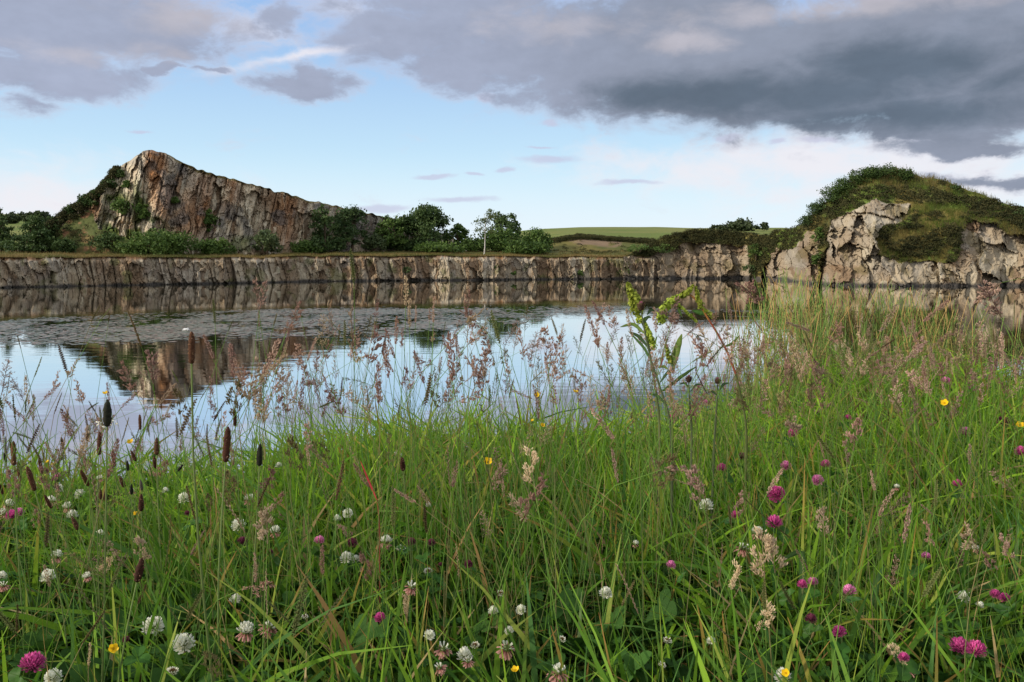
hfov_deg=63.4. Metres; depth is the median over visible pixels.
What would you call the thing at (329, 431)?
meadow grass
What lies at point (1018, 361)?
meadow grass
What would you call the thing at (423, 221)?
oak tree
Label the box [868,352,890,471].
bent grass
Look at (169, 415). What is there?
meadow grass
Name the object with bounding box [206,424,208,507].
dogstail grass
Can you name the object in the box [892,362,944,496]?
rye grass
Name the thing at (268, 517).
cocksfoot grass
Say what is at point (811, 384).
bent grass
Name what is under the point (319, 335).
bent grass
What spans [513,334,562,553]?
meadow grass
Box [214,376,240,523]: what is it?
meadow grass
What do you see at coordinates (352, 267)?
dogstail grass
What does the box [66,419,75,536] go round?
bent grass
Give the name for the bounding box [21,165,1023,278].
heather
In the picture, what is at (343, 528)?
cocksfoot grass
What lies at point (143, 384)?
bent grass
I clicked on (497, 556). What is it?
bent grass
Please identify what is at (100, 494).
ribwort plantain
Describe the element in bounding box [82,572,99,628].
white clover
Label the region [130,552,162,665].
rye grass
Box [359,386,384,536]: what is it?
bent grass
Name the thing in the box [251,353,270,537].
meadow grass
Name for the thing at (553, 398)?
meadow grass
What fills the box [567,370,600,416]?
meadow grass
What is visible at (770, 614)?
cocksfoot grass
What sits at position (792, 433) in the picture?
red clover
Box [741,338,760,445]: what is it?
meadow grass
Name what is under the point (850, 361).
meadow grass
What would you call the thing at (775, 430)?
bent grass
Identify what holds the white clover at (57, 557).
on the meadow ground
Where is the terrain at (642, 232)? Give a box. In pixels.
[1,214,787,258]
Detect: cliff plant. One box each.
[403,267,411,272]
[626,243,658,251]
[640,243,677,252]
[742,263,756,274]
[746,243,766,259]
[810,226,823,243]
[811,252,822,264]
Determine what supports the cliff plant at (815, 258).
on the rocky mound
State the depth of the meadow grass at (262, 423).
1.73 m
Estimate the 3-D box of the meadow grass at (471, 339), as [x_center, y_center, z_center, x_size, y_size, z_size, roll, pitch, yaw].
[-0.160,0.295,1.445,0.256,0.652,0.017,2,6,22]
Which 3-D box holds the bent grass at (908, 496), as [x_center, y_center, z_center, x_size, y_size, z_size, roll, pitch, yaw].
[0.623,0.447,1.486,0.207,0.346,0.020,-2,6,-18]
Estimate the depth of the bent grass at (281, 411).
1.76 m
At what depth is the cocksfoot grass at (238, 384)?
1.22 m
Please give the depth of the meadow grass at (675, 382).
1.35 m
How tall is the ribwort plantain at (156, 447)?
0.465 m
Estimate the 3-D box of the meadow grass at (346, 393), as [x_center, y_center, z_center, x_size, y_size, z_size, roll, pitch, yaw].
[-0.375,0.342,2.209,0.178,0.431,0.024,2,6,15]
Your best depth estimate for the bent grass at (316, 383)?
2.19 m
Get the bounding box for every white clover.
[0,508,18,543]
[0,571,13,625]
[0,581,25,637]
[2,499,13,544]
[39,568,64,645]
[44,667,62,681]
[48,495,56,550]
[48,501,72,549]
[50,549,61,601]
[67,510,77,558]
[75,489,86,504]
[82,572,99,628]
[141,615,164,666]
[167,666,178,678]
[172,633,195,681]
[177,492,188,506]
[227,593,240,656]
[231,519,246,535]
[236,621,253,669]
[244,494,254,504]
[247,621,276,681]
[270,525,289,565]
[301,614,308,650]
[333,514,356,584]
[334,551,360,621]
[342,508,360,562]
[352,555,359,617]
[380,535,395,585]
[390,580,417,641]
[407,629,434,681]
[414,567,431,623]
[434,641,451,678]
[435,662,446,679]
[457,646,474,679]
[461,656,474,681]
[470,641,479,667]
[487,606,498,675]
[490,626,513,681]
[496,640,514,666]
[498,590,517,651]
[516,604,540,672]
[538,635,565,678]
[546,662,569,681]
[599,586,622,667]
[628,540,638,587]
[658,636,671,679]
[667,637,714,681]
[692,498,712,550]
[734,542,750,587]
[750,526,762,592]
[773,667,791,681]
[894,484,899,519]
[956,591,969,617]
[970,601,990,648]
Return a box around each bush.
[39,223,59,234]
[47,216,67,223]
[50,236,76,252]
[61,202,76,214]
[77,195,98,206]
[89,188,102,196]
[99,177,118,188]
[110,240,147,253]
[114,169,125,177]
[128,225,204,254]
[194,237,239,254]
[289,238,327,252]
[384,236,420,250]
[411,240,467,251]
[453,234,488,251]
[474,226,525,251]
[502,238,550,253]
[520,226,553,249]
[795,211,813,225]
[806,199,825,213]
[816,182,849,201]
[830,175,856,192]
[845,168,870,183]
[859,164,892,178]
[880,162,906,178]
[889,167,916,179]
[947,184,964,193]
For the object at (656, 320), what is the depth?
1.68 m
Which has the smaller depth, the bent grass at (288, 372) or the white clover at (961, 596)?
the white clover at (961, 596)
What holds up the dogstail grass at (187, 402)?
on the meadow ground
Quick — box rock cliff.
[0,255,653,287]
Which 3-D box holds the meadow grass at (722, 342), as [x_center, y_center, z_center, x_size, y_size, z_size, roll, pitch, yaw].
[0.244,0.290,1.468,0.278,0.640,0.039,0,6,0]
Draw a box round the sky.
[0,0,1023,239]
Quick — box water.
[0,278,1023,483]
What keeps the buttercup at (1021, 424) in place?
on the meadow ground
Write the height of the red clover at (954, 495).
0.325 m
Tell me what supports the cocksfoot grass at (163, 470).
on the meadow ground
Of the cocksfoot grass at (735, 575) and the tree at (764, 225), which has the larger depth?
the tree at (764, 225)
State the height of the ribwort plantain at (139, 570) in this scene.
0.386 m
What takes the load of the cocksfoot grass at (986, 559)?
on the meadow ground
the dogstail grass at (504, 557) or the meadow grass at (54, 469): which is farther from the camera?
the meadow grass at (54, 469)
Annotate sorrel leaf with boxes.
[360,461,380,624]
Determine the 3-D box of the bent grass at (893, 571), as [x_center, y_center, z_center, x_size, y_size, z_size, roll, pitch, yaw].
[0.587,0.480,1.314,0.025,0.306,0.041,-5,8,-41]
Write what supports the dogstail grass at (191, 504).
on the meadow ground
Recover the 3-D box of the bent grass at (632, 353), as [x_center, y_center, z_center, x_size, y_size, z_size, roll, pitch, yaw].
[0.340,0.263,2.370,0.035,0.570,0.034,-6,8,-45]
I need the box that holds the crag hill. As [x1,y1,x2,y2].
[3,150,466,257]
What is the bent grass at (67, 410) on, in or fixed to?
on the meadow ground
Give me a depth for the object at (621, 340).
1.52 m
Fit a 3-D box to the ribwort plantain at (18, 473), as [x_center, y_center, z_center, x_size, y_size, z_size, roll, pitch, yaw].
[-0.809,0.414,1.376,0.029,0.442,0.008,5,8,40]
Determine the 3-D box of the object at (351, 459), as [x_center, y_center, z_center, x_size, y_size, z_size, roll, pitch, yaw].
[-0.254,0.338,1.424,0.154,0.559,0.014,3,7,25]
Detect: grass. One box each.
[0,236,678,257]
[0,342,1023,681]
[0,357,41,641]
[0,359,16,399]
[0,382,17,406]
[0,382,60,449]
[0,397,35,492]
[0,397,81,681]
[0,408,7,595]
[0,416,96,591]
[0,424,40,557]
[0,435,40,584]
[0,460,31,483]
[0,507,25,621]
[0,611,64,681]
[1,359,79,528]
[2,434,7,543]
[4,437,11,520]
[4,478,31,551]
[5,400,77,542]
[6,467,90,681]
[7,375,125,558]
[9,437,14,556]
[12,394,24,679]
[12,432,116,541]
[13,459,45,670]
[14,603,18,660]
[14,605,60,653]
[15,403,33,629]
[17,335,76,541]
[18,371,59,545]
[18,435,56,621]
[23,511,49,675]
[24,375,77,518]
[24,399,42,535]
[26,446,45,537]
[29,430,68,587]
[31,509,45,615]
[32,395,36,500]
[32,445,70,601]
[37,497,41,630]
[38,464,87,609]
[43,393,78,647]
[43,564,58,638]
[44,418,95,619]
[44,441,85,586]
[44,443,67,565]
[46,402,98,494]
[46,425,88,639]
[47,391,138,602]
[48,431,90,633]
[50,307,110,550]
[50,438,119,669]
[50,455,58,543]
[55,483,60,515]
[57,345,93,603]
[59,405,119,579]
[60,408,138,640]
[64,610,104,680]
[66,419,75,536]
[66,448,154,549]
[67,305,99,543]
[67,461,70,580]
[69,552,182,673]
[70,455,88,559]
[73,380,93,509]
[75,405,156,500]
[76,388,82,508]
[77,407,101,618]
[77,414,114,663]
[77,583,142,678]
[81,315,109,540]
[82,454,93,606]
[82,552,115,641]
[84,409,150,528]
[85,416,106,574]
[87,418,128,627]
[87,459,123,660]
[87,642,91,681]
[89,402,141,538]
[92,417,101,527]
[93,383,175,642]
[93,538,111,611]
[93,558,123,678]
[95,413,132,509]
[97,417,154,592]
[99,491,116,611]
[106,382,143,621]
[106,539,166,648]
[107,412,175,531]
[116,360,232,661]
[117,398,196,681]
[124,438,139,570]
[126,584,146,652]
[127,309,196,647]
[128,407,147,596]
[130,431,168,518]
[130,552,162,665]
[133,535,151,681]
[136,459,168,553]
[137,370,152,583]
[137,435,144,489]
[144,349,164,604]
[147,419,156,527]
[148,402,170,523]
[149,460,172,544]
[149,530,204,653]
[150,516,171,681]
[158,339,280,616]
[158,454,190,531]
[159,393,186,595]
[159,590,207,668]
[160,588,204,680]
[168,400,225,596]
[168,416,198,527]
[169,387,241,653]
[170,426,200,513]
[171,435,183,552]
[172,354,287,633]
[172,370,206,527]
[175,417,187,659]
[176,383,210,565]
[178,320,232,530]
[180,433,213,680]
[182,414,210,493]
[185,419,220,593]
[185,484,216,675]
[192,356,262,661]
[194,580,276,680]
[196,438,214,544]
[198,433,244,491]
[200,650,221,681]
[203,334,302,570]
[205,493,214,632]
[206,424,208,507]
[206,476,270,681]
[207,378,215,519]
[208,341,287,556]
[208,400,221,488]
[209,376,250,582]
[212,299,254,654]
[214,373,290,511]
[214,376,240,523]
[214,486,268,608]
[219,410,227,614]
[221,469,250,657]
[222,381,267,532]
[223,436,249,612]
[225,378,264,649]
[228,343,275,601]
[230,366,249,512]
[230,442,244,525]
[231,351,303,452]
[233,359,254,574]
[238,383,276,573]
[239,281,267,589]
[246,321,288,567]
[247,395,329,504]
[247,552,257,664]
[251,300,303,553]
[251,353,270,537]
[252,278,294,655]
[252,402,331,565]
[253,395,269,496]
[253,395,275,600]
[253,504,273,681]
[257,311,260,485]
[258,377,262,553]
[258,390,299,439]
[258,506,283,650]
[259,464,275,601]
[260,491,284,607]
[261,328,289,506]
[261,398,294,514]
[263,314,277,517]
[265,569,268,681]
[265,599,339,681]
[268,347,291,452]
[268,363,289,551]
[269,378,292,492]
[275,392,302,544]
[277,360,287,579]
[277,394,350,487]
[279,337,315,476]
[279,363,295,492]
[284,434,312,653]
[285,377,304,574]
[288,324,339,501]
[288,391,326,457]
[288,571,308,681]
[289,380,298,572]
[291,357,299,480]
[294,342,311,543]
[295,586,349,677]
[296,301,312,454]
[296,353,372,442]
[300,360,366,555]
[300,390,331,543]
[302,350,328,507]
[303,423,312,629]
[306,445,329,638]
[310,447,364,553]
[311,440,353,517]
[312,313,332,506]
[312,350,320,558]
[313,355,319,436]
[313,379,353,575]
[315,298,379,584]
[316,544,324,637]
[317,319,378,447]
[317,387,335,503]
[318,340,332,437]
[318,467,354,621]
[321,343,386,615]
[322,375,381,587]
[323,380,342,498]
[323,387,364,618]
[325,328,340,438]
[328,307,342,492]
[328,383,373,517]
[329,331,361,486]
[330,320,417,537]
[330,352,339,543]
[331,336,386,503]
[335,459,362,664]
[336,347,391,505]
[337,524,391,604]
[339,388,396,467]
[341,307,380,564]
[342,325,384,613]
[342,377,419,472]
[343,319,358,608]
[345,390,360,547]
[346,248,355,602]
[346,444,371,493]
[348,380,382,485]
[349,317,378,463]
[351,316,372,475]
[351,334,366,461]
[351,372,431,623]
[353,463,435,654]
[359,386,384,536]
[359,551,398,655]
[361,383,376,441]
[362,401,385,508]
[364,308,487,606]
[365,399,370,443]
[370,327,487,568]
[370,388,483,515]
[371,317,461,579]
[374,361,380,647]
[374,379,406,522]
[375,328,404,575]
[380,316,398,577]
[380,352,417,552]
[380,434,399,677]
[380,477,381,529]
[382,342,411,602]
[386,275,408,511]
[386,405,399,568]
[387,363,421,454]
[390,485,411,677]
[394,370,416,620]
[394,399,435,498]
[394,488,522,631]
[398,367,435,569]
[398,593,429,645]
[400,330,403,433]
[400,365,426,614]
[403,362,442,570]
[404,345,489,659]
[405,308,430,448]
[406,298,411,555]
[411,322,445,532]
[411,361,460,536]
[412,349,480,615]
[412,506,427,673]
[413,356,530,528]
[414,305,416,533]
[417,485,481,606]
[418,319,488,526]
[421,373,439,481]
[423,375,464,491]
[427,380,450,464]
[428,313,475,496]
[429,389,449,522]
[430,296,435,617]
[431,331,440,456]
[434,346,464,619]
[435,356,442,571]
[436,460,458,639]
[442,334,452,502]
[443,376,457,529]
[444,544,458,658]
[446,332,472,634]
[446,443,477,681]
[447,393,478,531]
[448,355,477,592]
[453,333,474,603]
[455,347,493,604]
[456,334,471,516]
[458,339,548,447]
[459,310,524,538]
[463,289,473,594]
[463,306,530,567]
[463,444,466,516]
[464,354,532,524]
[466,429,532,635]
[470,352,482,489]
[473,348,508,572]
[473,365,496,599]
[473,379,513,479]
[476,421,553,659]
[477,320,520,621]
[477,325,512,487]
[477,463,507,546]
[478,402,518,497]
[479,393,532,483]
[479,472,547,681]
[480,510,526,666]
[482,357,499,605]
[484,500,534,640]
[486,386,490,440]
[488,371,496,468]
[489,322,516,415]
[489,375,499,476]
[490,310,525,625]
[490,446,510,554]
[491,353,519,467]
[495,587,509,681]
[497,359,554,456]
[499,369,522,545]
[499,396,518,488]
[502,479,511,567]
[504,355,515,523]
[507,492,573,592]
[509,445,596,657]
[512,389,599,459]
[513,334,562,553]
[516,399,555,655]
[517,328,531,560]
[517,349,565,616]
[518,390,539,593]
[519,304,529,411]
[521,331,541,463]
[522,446,565,681]
[525,348,565,524]
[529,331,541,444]
[529,417,553,587]
[530,352,570,568]
[530,356,543,564]
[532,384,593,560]
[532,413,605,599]
[539,324,554,569]
[541,338,553,452]
[543,338,667,579]
[543,351,625,629]
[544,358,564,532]
[545,324,563,494]
[545,384,608,632]
[547,400,595,520]
[548,319,585,477]
[549,385,559,507]
[549,465,685,658]
[551,317,584,553]
[554,344,568,595]
[554,558,559,626]
[557,324,566,457]
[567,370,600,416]
[571,371,588,460]
[572,367,670,574]
[576,383,592,554]
[578,303,606,447]
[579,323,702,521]
[581,350,713,558]
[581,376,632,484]
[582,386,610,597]
[583,323,619,457]
[583,374,603,551]
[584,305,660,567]
[587,324,730,602]
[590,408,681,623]
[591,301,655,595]
[591,353,645,506]
[593,322,612,474]
[594,453,678,677]
[595,359,645,472]
[599,340,650,448]
[602,512,611,666]
[603,391,612,458]
[605,305,651,478]
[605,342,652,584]
[605,580,634,668]
[606,363,616,566]
[610,342,725,585]
[610,361,667,480]
[611,368,636,454]
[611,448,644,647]
[615,563,666,681]
[616,295,679,585]
[616,528,626,675]
[617,339,776,542]
[617,345,637,629]
[617,359,685,596]
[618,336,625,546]
[621,364,642,558]
[621,365,680,586]
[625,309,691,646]
[625,334,678,527]
[626,334,636,438]
[627,310,673,480]
[627,400,659,459]
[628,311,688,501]
[629,372,654,547]
[630,409,637,463]
[631,397,705,544]
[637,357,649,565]
[638,331,678,460]
[639,367,648,485]
[640,329,660,456]
[641,354,679,622]
[643,315,677,456]
[643,324,724,551]
[643,339,676,480]
[645,390,653,605]
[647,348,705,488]
[647,374,669,472]
[649,345,684,539]
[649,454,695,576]
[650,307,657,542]
[650,368,677,658]
[650,392,705,583]
[652,372,706,637]
[656,308,724,503]
[661,334,723,552]
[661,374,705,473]
[663,396,740,582]
[667,388,686,534]
[668,384,707,592]
[668,476,738,544]
[674,381,713,583]
[675,341,735,579]
[676,368,714,449]
[676,412,693,502]
[682,381,695,496]
[684,330,801,524]
[684,384,719,498]
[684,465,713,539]
[685,464,750,658]
[687,333,727,546]
[689,309,696,490]
[690,385,703,542]
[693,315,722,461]
[693,337,753,624]
[695,316,819,546]
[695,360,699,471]
[696,335,717,492]
[696,372,762,582]
[698,327,724,486]
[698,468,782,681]
[699,356,747,511]
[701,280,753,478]
[701,360,721,462]
[705,499,714,681]
[708,615,748,678]
[709,587,739,650]
[712,309,721,547]
[713,350,761,499]
[714,374,826,520]
[714,544,722,654]
[716,363,730,477]
[717,368,742,480]
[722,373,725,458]
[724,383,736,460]
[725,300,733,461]
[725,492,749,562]
[728,427,764,502]
[728,505,731,552]
[728,559,757,681]
[729,490,743,656]
[732,387,745,519]
[733,354,751,507]
[734,281,842,532]
[737,353,765,545]
[737,398,791,562]
[737,601,775,681]
[738,349,790,490]
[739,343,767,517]
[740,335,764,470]
[740,378,768,508]
[740,398,756,461]
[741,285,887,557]
[741,332,751,442]
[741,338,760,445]
[741,340,775,464]
[742,335,779,433]
[743,371,761,503]
[743,497,875,677]
[744,374,757,473]
[749,525,774,681]
[750,351,776,465]
[751,363,777,440]
[752,387,786,527]
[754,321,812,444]
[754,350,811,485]
[754,404,805,482]
[758,377,769,467]
[761,578,767,681]
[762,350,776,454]
[762,535,787,678]
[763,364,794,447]
[764,359,782,408]
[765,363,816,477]
[766,365,809,499]
[773,335,798,424]
[776,361,795,480]
[776,392,844,613]
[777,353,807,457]
[779,580,831,681]
[782,356,797,443]
[784,338,802,489]
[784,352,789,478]
[784,415,832,620]
[785,375,823,456]
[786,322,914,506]
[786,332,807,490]
[787,319,806,443]
[788,331,812,513]
[793,333,839,467]
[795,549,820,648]
[796,373,820,522]
[797,588,853,671]
[799,402,806,415]
[802,557,806,656]
[804,331,823,436]
[806,383,815,473]
[807,350,847,492]
[808,360,905,499]
[810,358,867,503]
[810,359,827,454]
[815,432,877,647]
[816,382,830,437]
[816,506,831,663]
[819,166,1023,262]
[819,339,876,495]
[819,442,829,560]
[821,345,844,459]
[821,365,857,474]
[823,339,894,437]
[824,414,862,593]
[825,353,870,455]
[825,366,869,468]
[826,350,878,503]
[826,492,910,594]
[827,321,843,468]
[830,447,847,681]
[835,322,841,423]
[835,330,856,525]
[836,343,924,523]
[837,401,861,450]
[838,367,895,426]
[840,360,852,448]
[843,348,853,454]
[844,341,889,532]
[844,448,860,529]
[845,388,854,415]
[848,357,891,469]
[848,518,850,595]
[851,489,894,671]
[855,353,890,464]
[856,325,872,487]
[856,395,867,509]
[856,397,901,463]
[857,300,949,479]
[862,330,877,386]
[862,403,918,537]
[862,566,942,681]
[865,515,882,578]
[866,502,880,533]
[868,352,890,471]
[868,354,903,445]
[868,359,877,430]
[869,365,873,419]
[870,357,885,511]
[870,375,892,423]
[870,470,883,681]
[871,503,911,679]
[872,336,928,541]
[873,332,919,511]
[877,463,915,681]
[877,554,899,648]
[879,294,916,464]
[881,335,890,393]
[885,330,957,388]
[886,361,908,420]
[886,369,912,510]
[886,379,902,481]
[887,347,900,413]
[887,643,907,681]
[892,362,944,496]
[893,392,903,483]
[893,397,936,523]
[894,518,924,623]
[895,480,937,664]
[898,351,910,405]
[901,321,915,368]
[906,369,985,542]
[908,384,949,517]
[908,469,917,551]
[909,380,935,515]
[909,458,937,584]
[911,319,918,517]
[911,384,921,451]
[915,510,982,681]
[916,344,934,498]
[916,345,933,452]
[917,354,952,486]
[919,364,926,429]
[920,382,951,502]
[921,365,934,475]
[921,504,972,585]
[921,519,971,681]
[923,409,948,531]
[924,378,935,525]
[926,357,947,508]
[927,360,942,479]
[930,391,962,472]
[933,343,966,405]
[936,359,967,488]
[939,363,987,489]
[942,390,960,472]
[944,371,969,446]
[946,549,965,603]
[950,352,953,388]
[951,398,971,487]
[952,318,954,400]
[952,339,963,449]
[952,341,973,419]
[953,315,965,524]
[954,364,972,458]
[955,371,964,391]
[959,368,978,552]
[960,520,995,624]
[964,518,990,681]
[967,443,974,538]
[968,348,980,490]
[973,278,1020,304]
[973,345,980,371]
[973,380,1023,470]
[975,319,994,515]
[976,382,985,451]
[978,279,1023,384]
[978,338,993,411]
[979,308,1015,483]
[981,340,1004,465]
[982,549,1023,632]
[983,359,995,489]
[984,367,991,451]
[987,357,1000,399]
[989,319,996,448]
[989,468,1023,506]
[990,328,994,492]
[991,328,1005,461]
[991,345,998,492]
[994,527,1012,617]
[995,326,1013,512]
[996,378,1022,433]
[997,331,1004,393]
[998,533,1023,593]
[1000,402,1005,468]
[1003,402,1023,448]
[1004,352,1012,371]
[1006,301,1014,432]
[1006,334,1021,497]
[1011,341,1023,373]
[1014,355,1023,436]
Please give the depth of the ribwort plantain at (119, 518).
1.34 m
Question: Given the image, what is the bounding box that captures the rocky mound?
[623,171,1023,285]
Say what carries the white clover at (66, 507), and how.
on the meadow ground
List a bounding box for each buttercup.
[102,391,113,573]
[104,643,118,681]
[127,439,146,506]
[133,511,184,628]
[485,457,496,559]
[511,665,518,681]
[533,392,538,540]
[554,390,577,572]
[781,668,791,681]
[940,399,995,549]
[1016,422,1023,468]
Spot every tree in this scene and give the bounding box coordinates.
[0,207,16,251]
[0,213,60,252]
[3,211,20,223]
[15,211,33,221]
[30,210,51,220]
[251,228,283,254]
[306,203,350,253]
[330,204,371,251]
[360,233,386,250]
[373,214,411,250]
[387,202,453,245]
[443,223,469,241]
[468,208,498,253]
[487,211,521,238]
[709,223,727,230]
[724,217,761,230]
[759,222,768,229]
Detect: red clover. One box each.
[0,509,28,625]
[8,651,46,681]
[12,507,27,583]
[50,474,82,537]
[122,636,150,681]
[144,446,160,488]
[183,510,205,579]
[214,536,252,629]
[257,549,288,614]
[302,535,327,614]
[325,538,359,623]
[372,612,392,681]
[396,537,424,605]
[414,538,445,603]
[425,562,461,625]
[464,560,490,647]
[644,560,687,646]
[714,463,734,512]
[724,510,757,568]
[737,452,758,512]
[757,485,790,541]
[761,514,788,597]
[770,579,807,649]
[780,460,791,487]
[783,428,801,475]
[798,613,823,679]
[800,460,840,522]
[803,577,821,650]
[811,475,840,532]
[830,625,849,677]
[837,414,851,448]
[841,584,885,681]
[891,648,920,680]
[898,551,930,636]
[935,376,950,385]
[948,479,969,527]
[948,636,988,681]
[953,427,970,470]
[955,639,986,681]
[978,592,1012,648]
[983,589,1022,670]
[996,416,1009,439]
[1012,446,1023,476]
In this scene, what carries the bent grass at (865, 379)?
on the meadow ground
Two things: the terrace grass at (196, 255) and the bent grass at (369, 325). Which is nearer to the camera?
the bent grass at (369, 325)
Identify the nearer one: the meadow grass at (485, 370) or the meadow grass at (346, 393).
the meadow grass at (485, 370)
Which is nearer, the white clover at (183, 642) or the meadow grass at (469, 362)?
the white clover at (183, 642)
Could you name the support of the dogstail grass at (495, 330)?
on the meadow ground
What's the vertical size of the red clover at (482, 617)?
0.312 m
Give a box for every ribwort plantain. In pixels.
[0,484,34,632]
[3,453,34,613]
[10,441,24,649]
[16,462,24,630]
[26,466,69,676]
[38,459,58,575]
[44,495,84,648]
[61,437,67,531]
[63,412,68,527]
[70,482,98,644]
[71,516,97,627]
[80,470,121,605]
[85,432,91,544]
[96,399,118,681]
[96,432,101,665]
[97,489,101,605]
[103,492,110,612]
[111,451,125,650]
[118,475,160,570]
[118,558,144,681]
[124,414,141,590]
[126,461,156,571]
[130,450,174,596]
[130,484,142,640]
[138,494,151,595]
[139,479,154,594]
[152,456,164,518]
[153,437,162,596]
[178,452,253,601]
[188,331,213,681]
[217,427,231,678]
[233,410,243,581]
[245,443,261,666]
[399,457,413,621]
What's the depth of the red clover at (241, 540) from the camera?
1.36 m
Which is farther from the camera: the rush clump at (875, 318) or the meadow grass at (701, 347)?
the rush clump at (875, 318)
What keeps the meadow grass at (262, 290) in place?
on the meadow ground
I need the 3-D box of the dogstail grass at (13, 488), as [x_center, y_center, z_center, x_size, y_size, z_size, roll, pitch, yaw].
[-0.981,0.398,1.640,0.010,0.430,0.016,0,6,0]
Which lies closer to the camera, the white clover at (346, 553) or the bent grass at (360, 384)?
the white clover at (346, 553)
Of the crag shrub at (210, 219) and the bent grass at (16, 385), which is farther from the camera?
the crag shrub at (210, 219)
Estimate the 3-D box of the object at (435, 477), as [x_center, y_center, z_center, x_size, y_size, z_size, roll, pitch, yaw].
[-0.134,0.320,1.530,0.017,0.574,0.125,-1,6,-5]
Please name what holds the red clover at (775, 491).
on the meadow ground
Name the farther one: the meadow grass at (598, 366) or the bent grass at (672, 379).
the meadow grass at (598, 366)
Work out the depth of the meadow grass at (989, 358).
2.40 m
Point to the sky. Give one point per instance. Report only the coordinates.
(548, 114)
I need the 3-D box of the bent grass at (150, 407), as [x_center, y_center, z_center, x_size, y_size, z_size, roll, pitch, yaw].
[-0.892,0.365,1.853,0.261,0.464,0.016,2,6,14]
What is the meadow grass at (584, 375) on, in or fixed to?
on the meadow ground
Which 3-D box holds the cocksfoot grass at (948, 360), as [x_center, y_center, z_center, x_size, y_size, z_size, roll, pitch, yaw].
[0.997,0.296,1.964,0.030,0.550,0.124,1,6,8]
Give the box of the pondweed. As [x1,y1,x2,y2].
[0,306,771,346]
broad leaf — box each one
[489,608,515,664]
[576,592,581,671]
[784,549,806,650]
[866,566,883,634]
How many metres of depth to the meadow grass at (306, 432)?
1.33 m
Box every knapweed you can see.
[629,301,674,554]
[679,375,701,526]
[708,377,728,531]
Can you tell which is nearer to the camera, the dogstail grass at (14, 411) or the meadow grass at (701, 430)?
the dogstail grass at (14, 411)
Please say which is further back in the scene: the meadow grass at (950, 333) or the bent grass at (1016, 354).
the meadow grass at (950, 333)
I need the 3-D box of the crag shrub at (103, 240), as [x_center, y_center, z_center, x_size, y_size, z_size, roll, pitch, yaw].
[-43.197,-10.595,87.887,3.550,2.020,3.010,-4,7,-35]
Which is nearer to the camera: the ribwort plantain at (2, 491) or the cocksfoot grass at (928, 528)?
the cocksfoot grass at (928, 528)
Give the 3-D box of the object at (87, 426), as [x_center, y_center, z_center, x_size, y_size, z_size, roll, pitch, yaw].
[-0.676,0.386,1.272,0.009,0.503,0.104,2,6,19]
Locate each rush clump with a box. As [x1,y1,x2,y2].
[705,292,765,423]
[726,271,807,403]
[743,296,819,420]
[745,267,822,389]
[758,301,856,404]
[764,273,840,378]
[804,280,865,374]
[826,283,878,362]
[832,305,901,386]
[838,278,904,368]
[856,310,936,394]
[865,285,928,370]
[891,287,945,369]
[898,293,967,374]
[938,300,996,380]
[971,311,1023,388]
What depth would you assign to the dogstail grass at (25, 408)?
1.57 m
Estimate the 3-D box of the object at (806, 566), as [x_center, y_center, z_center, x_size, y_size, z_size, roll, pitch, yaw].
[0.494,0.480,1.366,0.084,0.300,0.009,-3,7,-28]
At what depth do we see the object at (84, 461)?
1.44 m
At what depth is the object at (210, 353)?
1.42 m
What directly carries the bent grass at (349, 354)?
on the meadow ground
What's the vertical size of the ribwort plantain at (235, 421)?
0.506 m
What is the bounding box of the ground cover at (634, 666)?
[0,370,1023,681]
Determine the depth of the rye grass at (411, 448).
1.57 m
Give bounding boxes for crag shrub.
[77,193,92,200]
[86,232,121,250]
[110,198,136,215]
[121,180,130,187]
[128,231,154,243]
[133,203,150,218]
[170,196,180,203]
[203,208,220,231]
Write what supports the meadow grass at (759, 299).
on the meadow ground
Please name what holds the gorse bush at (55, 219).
on the crag hill
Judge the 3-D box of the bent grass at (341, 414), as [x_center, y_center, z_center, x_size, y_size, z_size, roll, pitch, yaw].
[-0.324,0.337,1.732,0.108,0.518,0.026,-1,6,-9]
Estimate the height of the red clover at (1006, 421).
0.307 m
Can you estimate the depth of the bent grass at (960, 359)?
2.30 m
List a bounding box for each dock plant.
[621,281,660,514]
[655,284,747,522]
[660,334,696,521]
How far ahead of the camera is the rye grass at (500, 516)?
1.18 m
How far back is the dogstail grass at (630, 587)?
1.19 m

